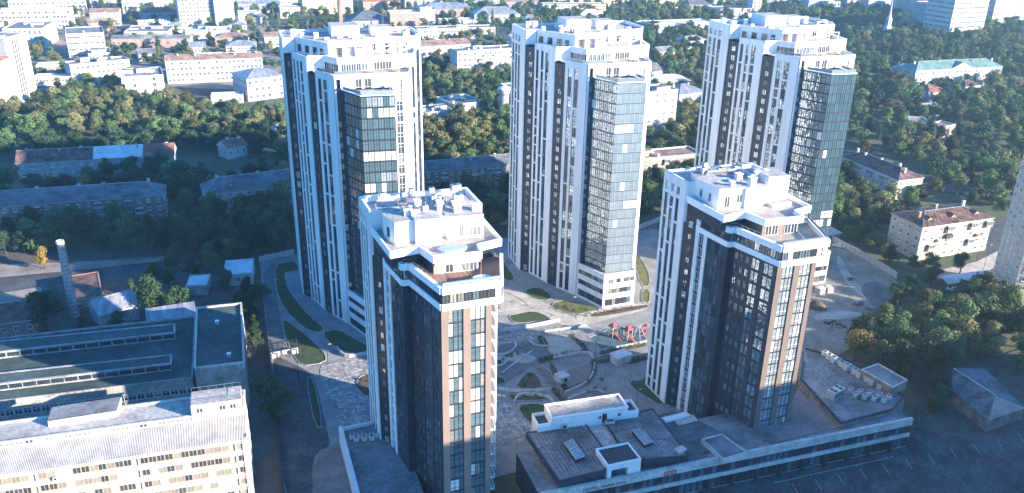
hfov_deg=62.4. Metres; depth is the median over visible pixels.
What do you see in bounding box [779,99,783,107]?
window
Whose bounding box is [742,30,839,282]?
smaller windows
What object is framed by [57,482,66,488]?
window
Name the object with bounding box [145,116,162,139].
tree
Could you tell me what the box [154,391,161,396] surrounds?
window
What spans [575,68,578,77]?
window
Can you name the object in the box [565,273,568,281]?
window
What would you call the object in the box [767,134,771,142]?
window
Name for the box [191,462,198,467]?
window
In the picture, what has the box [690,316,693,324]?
window
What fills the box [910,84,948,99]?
cottage
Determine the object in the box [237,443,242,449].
window
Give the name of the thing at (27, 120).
tree
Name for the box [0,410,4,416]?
window
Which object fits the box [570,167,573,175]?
window
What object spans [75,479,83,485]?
window
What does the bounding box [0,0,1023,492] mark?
ground
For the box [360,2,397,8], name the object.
small windows
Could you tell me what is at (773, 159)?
window
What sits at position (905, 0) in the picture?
small windows
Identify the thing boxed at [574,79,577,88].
window
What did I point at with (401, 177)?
window
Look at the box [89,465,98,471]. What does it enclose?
window
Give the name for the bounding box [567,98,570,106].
window
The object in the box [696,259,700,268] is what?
window
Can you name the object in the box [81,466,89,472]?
window
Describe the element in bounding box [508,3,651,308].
apartment tower
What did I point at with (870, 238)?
tree
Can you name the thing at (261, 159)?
tree
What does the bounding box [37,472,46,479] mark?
window
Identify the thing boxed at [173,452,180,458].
window
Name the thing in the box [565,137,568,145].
window
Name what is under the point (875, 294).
dirt track
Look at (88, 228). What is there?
tree
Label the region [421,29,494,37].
small windows
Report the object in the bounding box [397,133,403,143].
window
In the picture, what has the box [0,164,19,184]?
tree
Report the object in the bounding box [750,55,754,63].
window
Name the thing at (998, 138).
tree
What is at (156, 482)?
window
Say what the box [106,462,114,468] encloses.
window
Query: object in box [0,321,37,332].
small windows
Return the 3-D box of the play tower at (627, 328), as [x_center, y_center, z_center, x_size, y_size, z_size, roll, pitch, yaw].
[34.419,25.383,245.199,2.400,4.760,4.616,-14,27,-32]
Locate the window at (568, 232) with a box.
[567,230,570,238]
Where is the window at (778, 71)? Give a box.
[776,70,780,78]
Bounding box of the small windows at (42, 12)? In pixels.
[0,9,75,26]
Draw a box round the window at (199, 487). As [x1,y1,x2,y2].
[194,485,202,490]
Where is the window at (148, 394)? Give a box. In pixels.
[145,392,153,398]
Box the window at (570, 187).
[569,185,572,193]
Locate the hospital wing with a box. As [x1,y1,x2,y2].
[891,62,908,70]
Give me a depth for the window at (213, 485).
176.24 m
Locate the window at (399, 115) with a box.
[397,113,402,121]
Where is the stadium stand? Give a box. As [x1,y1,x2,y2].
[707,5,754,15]
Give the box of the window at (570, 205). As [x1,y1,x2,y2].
[568,203,571,212]
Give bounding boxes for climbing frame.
[631,323,647,336]
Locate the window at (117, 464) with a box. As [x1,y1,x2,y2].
[115,461,123,467]
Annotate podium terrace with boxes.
[338,421,423,492]
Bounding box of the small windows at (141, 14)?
[141,14,169,19]
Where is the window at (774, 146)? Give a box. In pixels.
[772,145,777,153]
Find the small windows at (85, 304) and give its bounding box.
[78,302,88,307]
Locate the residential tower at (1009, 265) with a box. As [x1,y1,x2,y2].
[992,154,1023,307]
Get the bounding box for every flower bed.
[357,375,368,395]
[511,394,545,400]
[517,372,540,387]
[550,364,567,389]
[590,305,648,316]
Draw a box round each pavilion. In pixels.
[225,40,256,51]
[531,393,638,449]
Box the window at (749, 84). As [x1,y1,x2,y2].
[747,83,750,91]
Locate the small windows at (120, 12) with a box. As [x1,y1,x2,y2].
[90,12,122,24]
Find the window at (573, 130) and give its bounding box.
[572,128,575,137]
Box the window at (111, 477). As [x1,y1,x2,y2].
[109,474,117,480]
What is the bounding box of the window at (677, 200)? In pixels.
[675,198,678,210]
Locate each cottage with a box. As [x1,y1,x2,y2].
[121,10,140,20]
[136,48,156,60]
[167,22,182,33]
[188,41,205,52]
[214,32,248,44]
[216,135,247,159]
[231,21,246,32]
[252,13,268,24]
[262,32,278,48]
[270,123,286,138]
[650,46,674,57]
[651,62,663,73]
[675,35,705,48]
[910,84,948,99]
[912,102,939,117]
[914,91,935,102]
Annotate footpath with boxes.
[312,443,351,492]
[497,287,595,335]
[497,352,534,362]
[533,362,574,400]
[567,340,603,399]
[576,302,649,323]
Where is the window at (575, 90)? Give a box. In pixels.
[574,89,577,98]
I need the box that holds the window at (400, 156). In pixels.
[398,154,404,162]
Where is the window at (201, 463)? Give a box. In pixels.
[199,461,206,466]
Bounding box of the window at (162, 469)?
[158,467,166,473]
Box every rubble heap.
[820,319,847,328]
[846,277,855,280]
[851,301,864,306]
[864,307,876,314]
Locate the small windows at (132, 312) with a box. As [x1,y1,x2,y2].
[90,309,135,322]
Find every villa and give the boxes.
[85,18,109,30]
[469,6,519,22]
[519,14,533,22]
[574,9,603,17]
[650,74,690,84]
[948,80,982,97]
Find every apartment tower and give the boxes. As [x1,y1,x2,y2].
[175,0,214,28]
[213,0,234,27]
[278,9,423,335]
[358,178,503,492]
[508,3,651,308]
[645,161,830,428]
[694,3,856,284]
[896,0,921,15]
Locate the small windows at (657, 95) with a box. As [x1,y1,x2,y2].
[647,92,674,133]
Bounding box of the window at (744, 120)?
[742,119,746,127]
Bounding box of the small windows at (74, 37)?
[67,35,104,56]
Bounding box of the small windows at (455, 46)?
[421,46,468,57]
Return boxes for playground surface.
[590,326,644,348]
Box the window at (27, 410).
[23,407,31,413]
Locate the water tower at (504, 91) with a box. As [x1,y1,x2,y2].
[497,85,510,109]
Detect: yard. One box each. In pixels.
[0,250,285,492]
[30,12,280,88]
[470,24,511,46]
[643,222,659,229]
[798,242,901,379]
[917,350,1023,439]
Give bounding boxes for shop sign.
[664,470,676,475]
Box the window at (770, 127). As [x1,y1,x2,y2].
[768,126,772,133]
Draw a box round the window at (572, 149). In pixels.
[571,147,574,157]
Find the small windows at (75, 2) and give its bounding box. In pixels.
[9,0,86,14]
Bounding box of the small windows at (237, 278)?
[227,268,253,281]
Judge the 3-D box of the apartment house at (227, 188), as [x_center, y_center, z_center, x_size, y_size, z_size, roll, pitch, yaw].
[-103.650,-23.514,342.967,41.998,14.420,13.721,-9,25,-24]
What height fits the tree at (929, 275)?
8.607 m
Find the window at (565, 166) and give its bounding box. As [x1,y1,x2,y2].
[564,164,567,173]
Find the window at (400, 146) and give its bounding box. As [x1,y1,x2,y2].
[398,143,403,153]
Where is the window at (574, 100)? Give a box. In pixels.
[573,99,576,107]
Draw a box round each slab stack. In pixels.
[815,285,826,294]
[824,284,833,292]
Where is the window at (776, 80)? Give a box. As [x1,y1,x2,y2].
[774,79,779,87]
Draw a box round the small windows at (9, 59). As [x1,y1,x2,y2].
[0,59,16,101]
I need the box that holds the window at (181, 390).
[179,387,186,393]
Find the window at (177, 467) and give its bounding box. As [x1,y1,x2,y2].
[175,464,182,470]
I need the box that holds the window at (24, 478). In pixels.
[19,475,28,481]
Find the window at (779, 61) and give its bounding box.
[777,60,781,68]
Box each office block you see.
[0,382,254,492]
[913,1,927,24]
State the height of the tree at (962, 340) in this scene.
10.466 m
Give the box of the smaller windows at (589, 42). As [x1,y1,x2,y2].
[539,35,641,305]
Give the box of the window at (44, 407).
[41,405,49,411]
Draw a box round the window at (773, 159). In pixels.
[771,153,775,161]
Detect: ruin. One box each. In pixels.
[908,116,927,133]
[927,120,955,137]
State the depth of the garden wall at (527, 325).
252.02 m
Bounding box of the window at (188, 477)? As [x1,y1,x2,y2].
[185,475,192,480]
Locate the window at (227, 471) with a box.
[224,468,231,474]
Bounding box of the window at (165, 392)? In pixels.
[162,390,169,395]
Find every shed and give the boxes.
[0,299,41,336]
[71,271,102,311]
[86,289,140,325]
[145,301,195,320]
[185,274,211,295]
[224,258,254,285]
[829,227,842,241]
[948,368,1023,431]
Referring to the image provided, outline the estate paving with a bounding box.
[260,229,682,492]
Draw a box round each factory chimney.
[55,239,80,317]
[337,0,342,21]
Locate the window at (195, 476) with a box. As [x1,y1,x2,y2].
[192,473,200,479]
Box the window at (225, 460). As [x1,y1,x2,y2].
[222,457,230,463]
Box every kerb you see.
[275,261,322,331]
[282,320,325,365]
[307,376,321,427]
[324,329,366,352]
[497,291,527,310]
[509,310,553,322]
[509,393,547,400]
[517,371,540,388]
[518,403,543,422]
[525,287,551,299]
[542,335,583,355]
[549,363,568,390]
[552,300,599,313]
[556,365,592,387]
[588,326,645,348]
[627,373,664,404]
[635,252,649,286]
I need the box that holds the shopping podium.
[516,390,912,492]
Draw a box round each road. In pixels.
[0,256,163,276]
[0,261,169,292]
[858,185,1011,199]
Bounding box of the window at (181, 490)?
[178,487,186,492]
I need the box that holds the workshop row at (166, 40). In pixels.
[110,34,192,47]
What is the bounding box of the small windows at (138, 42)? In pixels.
[112,39,192,44]
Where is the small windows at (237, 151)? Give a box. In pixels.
[219,148,244,154]
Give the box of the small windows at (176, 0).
[175,0,214,27]
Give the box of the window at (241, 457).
[238,455,243,460]
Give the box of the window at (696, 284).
[694,282,697,291]
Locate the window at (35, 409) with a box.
[32,406,40,412]
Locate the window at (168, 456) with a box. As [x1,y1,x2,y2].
[165,454,172,460]
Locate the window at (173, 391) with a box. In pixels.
[170,388,178,394]
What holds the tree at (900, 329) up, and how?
on the ground at (208, 156)
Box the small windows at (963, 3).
[924,0,988,36]
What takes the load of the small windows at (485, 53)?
in the apartment house at (473, 56)
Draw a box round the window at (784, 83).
[781,81,786,89]
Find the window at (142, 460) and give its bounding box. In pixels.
[140,457,148,463]
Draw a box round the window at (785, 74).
[783,71,787,79]
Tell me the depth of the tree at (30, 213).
304.22 m
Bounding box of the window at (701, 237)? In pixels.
[699,235,703,244]
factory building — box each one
[387,10,420,27]
[420,7,434,25]
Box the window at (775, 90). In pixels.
[773,89,777,96]
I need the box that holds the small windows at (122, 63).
[65,62,128,84]
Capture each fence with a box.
[258,249,293,261]
[266,327,283,492]
[638,217,659,229]
[831,236,897,278]
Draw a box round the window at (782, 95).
[780,89,785,98]
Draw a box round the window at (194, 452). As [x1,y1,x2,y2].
[189,450,196,456]
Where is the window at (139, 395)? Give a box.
[137,393,144,399]
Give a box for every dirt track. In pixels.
[813,311,860,319]
[822,299,873,307]
[837,255,865,297]
[861,282,892,309]
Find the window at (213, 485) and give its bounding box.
[210,482,217,488]
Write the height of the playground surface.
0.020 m
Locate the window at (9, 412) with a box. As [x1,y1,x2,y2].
[5,409,13,415]
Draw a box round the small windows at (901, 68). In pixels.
[900,68,1000,85]
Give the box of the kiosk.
[609,348,632,365]
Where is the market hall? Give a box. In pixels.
[526,408,689,485]
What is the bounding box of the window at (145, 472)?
[142,469,150,475]
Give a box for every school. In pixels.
[414,24,494,39]
[421,38,470,59]
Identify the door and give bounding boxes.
[602,413,606,422]
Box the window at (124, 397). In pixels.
[120,395,127,401]
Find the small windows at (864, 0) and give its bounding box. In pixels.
[860,0,890,9]
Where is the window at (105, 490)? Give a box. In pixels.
[103,487,111,492]
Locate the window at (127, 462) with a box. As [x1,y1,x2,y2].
[123,460,131,466]
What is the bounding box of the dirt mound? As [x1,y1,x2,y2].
[809,300,826,310]
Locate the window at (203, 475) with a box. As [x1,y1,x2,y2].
[200,472,208,478]
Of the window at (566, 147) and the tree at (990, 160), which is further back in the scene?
the tree at (990, 160)
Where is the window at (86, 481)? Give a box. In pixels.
[83,478,92,484]
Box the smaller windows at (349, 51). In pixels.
[297,42,421,333]
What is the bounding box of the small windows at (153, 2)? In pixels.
[123,2,171,11]
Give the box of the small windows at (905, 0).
[897,0,921,12]
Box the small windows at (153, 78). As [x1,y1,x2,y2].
[125,77,164,97]
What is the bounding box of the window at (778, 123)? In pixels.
[776,117,781,126]
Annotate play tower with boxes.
[608,322,621,340]
[623,325,635,341]
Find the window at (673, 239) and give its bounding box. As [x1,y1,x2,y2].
[672,233,674,245]
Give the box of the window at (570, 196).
[569,195,572,203]
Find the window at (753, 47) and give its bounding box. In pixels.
[751,46,755,54]
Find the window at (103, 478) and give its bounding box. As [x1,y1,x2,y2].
[100,475,108,481]
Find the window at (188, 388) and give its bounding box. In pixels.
[187,386,194,392]
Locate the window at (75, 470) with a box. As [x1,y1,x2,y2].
[72,467,80,473]
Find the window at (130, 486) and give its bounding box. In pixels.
[128,483,136,489]
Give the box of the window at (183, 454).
[181,451,188,457]
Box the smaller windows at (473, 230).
[387,225,480,273]
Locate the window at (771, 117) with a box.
[769,116,773,123]
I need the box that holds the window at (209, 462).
[207,459,214,465]
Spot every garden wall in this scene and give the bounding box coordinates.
[272,347,297,354]
[336,346,366,357]
[496,386,550,391]
[497,318,559,331]
[497,341,516,355]
[501,349,533,372]
[514,392,554,403]
[528,340,550,346]
[538,324,586,332]
[553,351,594,392]
[568,389,604,398]
[595,353,609,359]
[603,340,646,349]
[631,353,647,358]
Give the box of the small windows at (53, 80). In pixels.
[36,79,66,87]
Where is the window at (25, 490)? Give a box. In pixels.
[22,487,31,492]
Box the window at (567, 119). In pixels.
[566,117,569,126]
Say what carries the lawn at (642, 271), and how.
on the estate paving
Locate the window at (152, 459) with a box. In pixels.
[148,456,156,462]
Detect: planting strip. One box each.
[539,350,589,362]
[551,389,563,401]
[570,334,586,350]
[597,358,610,363]
[599,344,645,353]
[627,358,646,363]
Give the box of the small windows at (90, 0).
[90,0,114,7]
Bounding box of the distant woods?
[0,0,1023,298]
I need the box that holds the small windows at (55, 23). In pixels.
[4,23,57,46]
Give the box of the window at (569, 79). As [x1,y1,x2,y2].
[568,77,571,87]
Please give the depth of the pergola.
234.79 m
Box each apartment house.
[0,7,75,27]
[0,20,3,31]
[0,55,18,104]
[0,177,168,232]
[8,0,87,15]
[14,142,176,178]
[64,56,129,86]
[89,0,120,8]
[89,8,122,25]
[121,0,172,12]
[121,66,165,97]
[140,7,176,19]
[164,51,262,83]
[199,167,292,213]
[231,66,283,101]
[236,0,279,12]
[237,10,259,24]
[278,5,300,17]
[279,0,297,5]
[301,0,352,14]
[359,0,399,10]
[403,0,442,7]
[423,153,509,190]
[450,44,510,78]
[462,0,499,6]
[500,82,510,87]
[506,0,538,9]
[506,34,511,44]
[540,2,605,13]
[553,0,629,6]
[643,146,695,177]
[645,0,677,8]
[647,83,677,135]
[672,82,701,112]
[680,0,712,10]
[713,0,747,5]
[727,12,753,18]
[747,0,761,12]
[766,0,790,8]
[801,0,823,10]
[823,0,840,10]
[833,6,842,11]
[841,0,859,7]
[841,148,924,199]
[859,0,891,9]
[887,199,994,259]
[891,0,896,12]
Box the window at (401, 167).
[399,165,404,173]
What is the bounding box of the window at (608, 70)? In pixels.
[606,68,610,75]
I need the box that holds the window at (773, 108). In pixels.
[770,107,775,115]
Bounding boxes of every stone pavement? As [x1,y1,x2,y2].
[320,355,370,425]
[496,390,531,443]
[497,326,579,343]
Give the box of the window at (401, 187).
[399,184,405,191]
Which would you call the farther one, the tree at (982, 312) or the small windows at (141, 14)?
the small windows at (141, 14)
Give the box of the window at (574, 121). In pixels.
[572,119,575,128]
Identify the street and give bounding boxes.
[93,87,210,96]
[106,46,280,65]
[929,220,1005,282]
[937,251,997,279]
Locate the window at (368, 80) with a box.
[364,78,370,86]
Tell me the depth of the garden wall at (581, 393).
219.70 m
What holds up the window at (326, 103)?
in the apartment tower at (352, 91)
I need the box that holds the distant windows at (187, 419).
[0,412,252,468]
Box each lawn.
[276,261,322,330]
[283,320,324,364]
[308,377,320,426]
[325,330,366,352]
[497,377,504,383]
[503,263,513,279]
[510,311,548,321]
[519,404,543,421]
[526,288,550,299]
[538,335,548,348]
[553,301,598,312]
[630,376,662,403]
[635,253,648,285]
[642,289,649,301]
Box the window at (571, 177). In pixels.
[570,176,573,184]
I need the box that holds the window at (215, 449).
[213,446,220,452]
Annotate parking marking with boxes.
[774,433,1023,492]
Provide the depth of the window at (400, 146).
236.92 m
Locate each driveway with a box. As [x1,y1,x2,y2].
[263,263,283,350]
[273,357,329,492]
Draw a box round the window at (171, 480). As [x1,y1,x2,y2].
[168,477,176,483]
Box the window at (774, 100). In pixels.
[772,98,776,106]
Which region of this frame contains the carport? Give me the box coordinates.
[939,270,992,288]
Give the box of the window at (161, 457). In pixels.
[156,455,164,461]
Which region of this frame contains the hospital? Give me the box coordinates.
[899,58,1003,87]
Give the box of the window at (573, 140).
[571,139,574,147]
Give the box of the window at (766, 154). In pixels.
[764,152,768,160]
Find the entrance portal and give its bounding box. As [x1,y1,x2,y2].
[595,442,640,478]
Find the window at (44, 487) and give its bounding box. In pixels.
[40,485,49,491]
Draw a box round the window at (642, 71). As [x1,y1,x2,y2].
[639,69,644,75]
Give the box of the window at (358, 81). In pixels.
[355,79,360,87]
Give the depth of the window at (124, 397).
203.39 m
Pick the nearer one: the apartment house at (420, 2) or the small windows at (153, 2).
the small windows at (153, 2)
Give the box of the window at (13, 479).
[11,476,19,483]
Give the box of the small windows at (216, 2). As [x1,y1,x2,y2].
[213,2,231,25]
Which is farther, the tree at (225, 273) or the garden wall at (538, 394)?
the tree at (225, 273)
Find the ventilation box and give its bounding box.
[554,370,570,383]
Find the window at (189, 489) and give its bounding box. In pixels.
[186,486,194,492]
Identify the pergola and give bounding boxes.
[267,338,300,360]
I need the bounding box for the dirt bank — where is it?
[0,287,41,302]
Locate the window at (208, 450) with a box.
[205,448,212,453]
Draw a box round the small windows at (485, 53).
[451,50,510,73]
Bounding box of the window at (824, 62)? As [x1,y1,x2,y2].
[821,60,826,67]
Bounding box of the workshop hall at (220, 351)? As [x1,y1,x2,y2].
[194,302,250,406]
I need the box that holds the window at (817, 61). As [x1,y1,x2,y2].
[815,60,819,67]
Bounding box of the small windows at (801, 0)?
[801,0,822,7]
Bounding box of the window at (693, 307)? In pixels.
[691,305,695,314]
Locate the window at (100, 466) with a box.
[98,463,106,469]
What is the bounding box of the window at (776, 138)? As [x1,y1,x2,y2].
[774,135,778,143]
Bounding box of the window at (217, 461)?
[215,458,222,464]
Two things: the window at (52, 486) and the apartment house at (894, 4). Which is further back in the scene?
the apartment house at (894, 4)
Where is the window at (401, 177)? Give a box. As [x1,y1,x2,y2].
[399,175,404,184]
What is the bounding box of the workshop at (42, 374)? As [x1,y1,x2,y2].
[0,315,196,421]
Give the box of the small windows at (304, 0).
[301,0,351,12]
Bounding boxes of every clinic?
[422,103,451,123]
[436,93,482,115]
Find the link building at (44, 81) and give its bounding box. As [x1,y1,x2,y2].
[34,73,70,89]
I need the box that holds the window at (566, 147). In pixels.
[565,146,568,155]
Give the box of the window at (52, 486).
[49,483,57,489]
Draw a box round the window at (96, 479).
[92,477,100,483]
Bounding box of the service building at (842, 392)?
[798,347,907,427]
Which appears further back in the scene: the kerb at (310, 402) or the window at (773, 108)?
the window at (773, 108)
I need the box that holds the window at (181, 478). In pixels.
[177,476,184,482]
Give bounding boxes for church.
[898,10,916,31]
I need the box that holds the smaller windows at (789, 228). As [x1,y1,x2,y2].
[699,188,797,235]
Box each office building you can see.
[2,20,58,47]
[65,25,105,59]
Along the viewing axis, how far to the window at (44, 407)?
198.95 m
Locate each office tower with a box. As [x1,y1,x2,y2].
[923,0,989,38]
[986,0,1023,22]
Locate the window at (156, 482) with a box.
[152,480,160,485]
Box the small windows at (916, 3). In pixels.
[913,3,924,22]
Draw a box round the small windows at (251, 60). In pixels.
[166,59,261,81]
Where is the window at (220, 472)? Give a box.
[216,470,223,475]
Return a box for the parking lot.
[692,430,1023,492]
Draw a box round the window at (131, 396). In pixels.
[128,394,136,400]
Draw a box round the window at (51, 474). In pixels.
[46,471,55,477]
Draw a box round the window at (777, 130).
[775,126,779,135]
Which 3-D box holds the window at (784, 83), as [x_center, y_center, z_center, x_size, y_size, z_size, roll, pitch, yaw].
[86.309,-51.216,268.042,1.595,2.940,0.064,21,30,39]
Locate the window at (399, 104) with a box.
[396,101,402,110]
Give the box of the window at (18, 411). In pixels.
[14,408,22,414]
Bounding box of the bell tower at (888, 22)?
[881,0,892,39]
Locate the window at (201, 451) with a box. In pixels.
[197,449,204,455]
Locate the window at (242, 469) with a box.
[240,466,245,472]
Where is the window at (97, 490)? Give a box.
[94,489,102,492]
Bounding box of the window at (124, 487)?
[119,485,127,491]
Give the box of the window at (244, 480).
[241,478,246,483]
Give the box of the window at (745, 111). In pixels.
[743,110,747,118]
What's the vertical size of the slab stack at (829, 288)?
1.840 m
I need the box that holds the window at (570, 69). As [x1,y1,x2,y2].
[568,68,571,77]
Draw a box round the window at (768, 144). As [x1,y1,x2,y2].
[766,143,770,150]
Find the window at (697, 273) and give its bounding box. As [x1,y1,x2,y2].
[695,270,698,279]
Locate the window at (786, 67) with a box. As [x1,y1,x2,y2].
[784,62,789,70]
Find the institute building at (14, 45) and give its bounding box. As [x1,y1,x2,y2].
[0,32,36,102]
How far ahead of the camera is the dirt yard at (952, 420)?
214.77 m
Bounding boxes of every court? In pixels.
[497,342,551,380]
[545,335,581,355]
[566,365,591,386]
[574,331,659,414]
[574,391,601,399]
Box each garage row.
[35,61,60,71]
[211,91,243,102]
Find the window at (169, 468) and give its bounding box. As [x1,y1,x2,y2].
[167,465,174,471]
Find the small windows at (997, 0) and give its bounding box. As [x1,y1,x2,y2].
[989,0,1023,21]
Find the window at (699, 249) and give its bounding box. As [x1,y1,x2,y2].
[698,247,701,256]
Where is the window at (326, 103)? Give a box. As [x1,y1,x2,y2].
[325,102,327,112]
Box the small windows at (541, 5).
[541,5,604,12]
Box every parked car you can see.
[832,243,844,248]
[945,286,955,290]
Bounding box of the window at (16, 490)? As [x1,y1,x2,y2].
[14,489,22,492]
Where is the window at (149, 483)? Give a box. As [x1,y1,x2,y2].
[144,481,152,487]
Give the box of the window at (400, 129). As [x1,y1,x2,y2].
[397,123,403,132]
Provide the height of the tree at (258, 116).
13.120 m
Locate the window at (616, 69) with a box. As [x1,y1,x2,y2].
[613,67,618,74]
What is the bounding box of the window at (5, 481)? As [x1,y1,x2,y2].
[2,478,11,484]
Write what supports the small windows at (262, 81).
in the apartment house at (256, 83)
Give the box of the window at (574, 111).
[573,109,576,117]
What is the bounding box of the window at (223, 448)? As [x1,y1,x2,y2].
[221,445,228,451]
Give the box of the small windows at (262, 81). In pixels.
[233,75,282,98]
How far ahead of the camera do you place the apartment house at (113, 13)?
773.11 m
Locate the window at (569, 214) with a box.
[568,212,571,220]
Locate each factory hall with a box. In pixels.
[88,47,110,58]
[124,25,173,34]
[137,19,169,24]
[185,25,229,40]
[345,10,388,27]
[414,2,469,17]
[438,17,473,24]
[634,20,664,30]
[642,18,708,33]
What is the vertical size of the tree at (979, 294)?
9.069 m
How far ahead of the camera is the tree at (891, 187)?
358.04 m
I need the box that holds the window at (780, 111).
[777,109,782,117]
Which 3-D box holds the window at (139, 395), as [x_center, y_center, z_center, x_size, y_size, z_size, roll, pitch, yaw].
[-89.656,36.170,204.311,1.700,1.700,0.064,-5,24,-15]
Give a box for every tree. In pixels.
[0,127,21,151]
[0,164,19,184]
[0,172,12,189]
[0,230,12,254]
[1,216,18,233]
[2,113,24,137]
[10,229,36,252]
[14,113,49,130]
[14,205,42,236]
[14,216,35,239]
[22,290,66,330]
[23,221,61,251]
[24,174,47,188]
[25,101,41,114]
[28,111,51,130]
[31,134,53,148]
[32,245,47,268]
[33,103,56,121]
[39,208,59,224]
[45,212,76,235]
[59,232,77,254]
[60,204,90,235]
[68,132,84,146]
[74,173,90,185]
[74,316,87,328]
[79,136,93,146]
[80,212,100,236]
[87,170,101,184]
[97,157,119,180]
[103,199,132,226]
[107,311,124,324]
[110,171,133,182]
[111,213,143,232]
[111,223,147,254]
[113,103,137,120]
[113,211,144,239]
[117,155,141,172]
[127,167,140,181]
[132,273,161,308]
[137,161,156,180]
[139,172,155,181]
[142,156,160,174]
[144,90,164,113]
[144,261,162,280]
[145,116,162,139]
[151,151,170,170]
[151,172,174,186]
[152,221,174,251]
[156,162,173,177]
[158,285,193,305]
[159,104,181,118]
[159,266,175,289]
[160,117,183,133]
[163,248,180,269]
[164,134,178,152]
[167,172,190,198]
[167,242,183,260]
[170,159,192,180]
[170,211,181,235]
[170,281,181,298]
[174,188,192,206]
[177,206,217,231]
[178,90,199,105]
[187,192,203,210]
[189,173,210,194]
[190,229,211,252]
[191,162,215,182]
[199,190,226,214]
[199,242,217,258]
[201,219,219,244]
[202,218,231,250]
[206,196,229,218]
[216,225,243,256]
[216,267,231,289]
[217,198,228,208]
[219,123,237,137]
[221,238,237,259]
[225,98,239,114]
[230,105,243,127]
[230,119,247,130]
[230,193,243,211]
[231,290,251,301]
[232,123,252,137]
[232,241,251,258]
[233,294,264,324]
[236,195,256,215]
[240,162,250,173]
[240,276,252,292]
[241,203,260,222]
[243,162,263,173]
[245,328,264,351]
[247,281,271,303]
[247,314,259,330]
[248,108,265,118]
[248,372,297,417]
[249,190,274,215]
[250,105,267,119]
[250,135,264,157]
[252,121,270,145]
[253,111,263,121]
[256,156,268,171]
[256,209,272,239]
[257,119,272,134]
[261,200,291,220]
[261,211,289,238]
[263,190,287,209]
[267,109,279,126]
[267,216,294,238]
[268,130,283,144]
[269,233,290,252]
[272,101,284,113]
[422,111,435,122]
[422,118,435,140]
[423,87,436,98]
[423,122,437,144]
[431,124,451,139]
[433,117,448,131]
[433,181,449,188]
[434,130,451,146]
[445,113,464,134]
[449,102,464,114]
[451,122,461,147]
[452,124,476,148]
[454,107,465,115]
[461,115,477,135]
[465,126,482,148]
[467,105,481,112]
[469,180,483,199]
[475,82,489,96]
[476,119,481,128]
[477,122,496,141]
[478,111,486,119]
[478,173,491,188]
[481,114,492,137]
[482,101,494,111]
[482,107,498,115]
[482,111,498,123]
[482,189,507,208]
[483,198,508,215]
[489,193,504,213]
[490,109,509,126]
[491,118,509,142]
[494,106,509,113]
[494,114,509,139]
[496,181,508,195]
[502,172,508,186]
[504,194,508,212]
[641,182,654,200]
[642,170,651,183]
[646,125,659,140]
[657,167,664,182]
[665,117,675,131]
[668,165,681,169]
[680,158,694,167]
[681,113,697,132]
[689,102,699,114]
[690,116,698,131]
[832,200,843,216]
[835,191,844,213]
[837,177,844,188]
[837,182,855,198]
[838,198,854,217]
[839,171,846,180]
[840,160,853,176]
[843,327,879,360]
[845,312,882,340]
[848,190,859,205]
[848,207,861,223]
[855,178,879,192]
[859,105,867,128]
[859,139,873,152]
[863,231,880,251]
[867,89,884,111]
[867,201,887,219]
[868,301,894,337]
[869,190,894,205]
[871,339,890,362]
[872,202,894,228]
[874,339,919,378]
[878,317,919,344]
[881,243,900,263]
[884,182,901,196]
[885,122,910,139]
[887,128,913,154]
[888,200,905,213]
[888,289,904,309]
[889,338,914,361]
[891,119,913,135]
[892,301,899,319]
[893,309,911,326]
[900,96,916,113]
[900,185,920,200]
[905,272,921,289]
[908,144,924,167]
[908,300,935,331]
[912,329,960,379]
[913,102,921,114]
[915,287,934,303]
[916,131,931,150]
[919,267,941,286]
[920,119,939,138]
[921,326,966,361]
[922,153,953,180]
[922,328,935,336]
[923,381,952,413]
[924,289,950,316]
[924,338,957,372]
[925,308,952,330]
[926,371,952,394]
[929,139,946,154]
[931,262,944,276]
[938,315,985,351]
[943,293,969,307]
[944,306,962,330]
[949,330,968,360]
[950,99,965,122]
[950,172,968,195]
[952,251,970,273]
[953,275,988,296]
[953,297,988,325]
[954,297,979,322]
[958,154,971,173]
[968,151,982,173]
[968,166,974,183]
[969,291,983,297]
[969,291,1010,331]
[970,178,986,196]
[971,270,997,299]
[974,155,997,170]
[975,320,1007,357]
[976,124,994,144]
[976,173,1000,196]
[978,319,1006,338]
[981,282,1007,305]
[983,151,1003,168]
[984,311,1014,334]
[986,141,1000,152]
[988,104,1006,120]
[990,279,1009,295]
[992,129,1002,144]
[992,159,1018,182]
[996,165,1016,180]
[997,148,1020,164]
[999,285,1022,312]
[1002,171,1017,193]
[1002,308,1023,347]
[1005,124,1022,142]
[1006,284,1023,310]
[1009,331,1023,352]
[1009,351,1023,371]
[1010,111,1019,131]
[1013,138,1023,163]
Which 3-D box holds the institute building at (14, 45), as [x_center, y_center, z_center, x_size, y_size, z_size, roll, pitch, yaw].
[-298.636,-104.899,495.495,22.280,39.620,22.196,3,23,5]
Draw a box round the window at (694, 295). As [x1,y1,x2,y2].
[693,293,696,302]

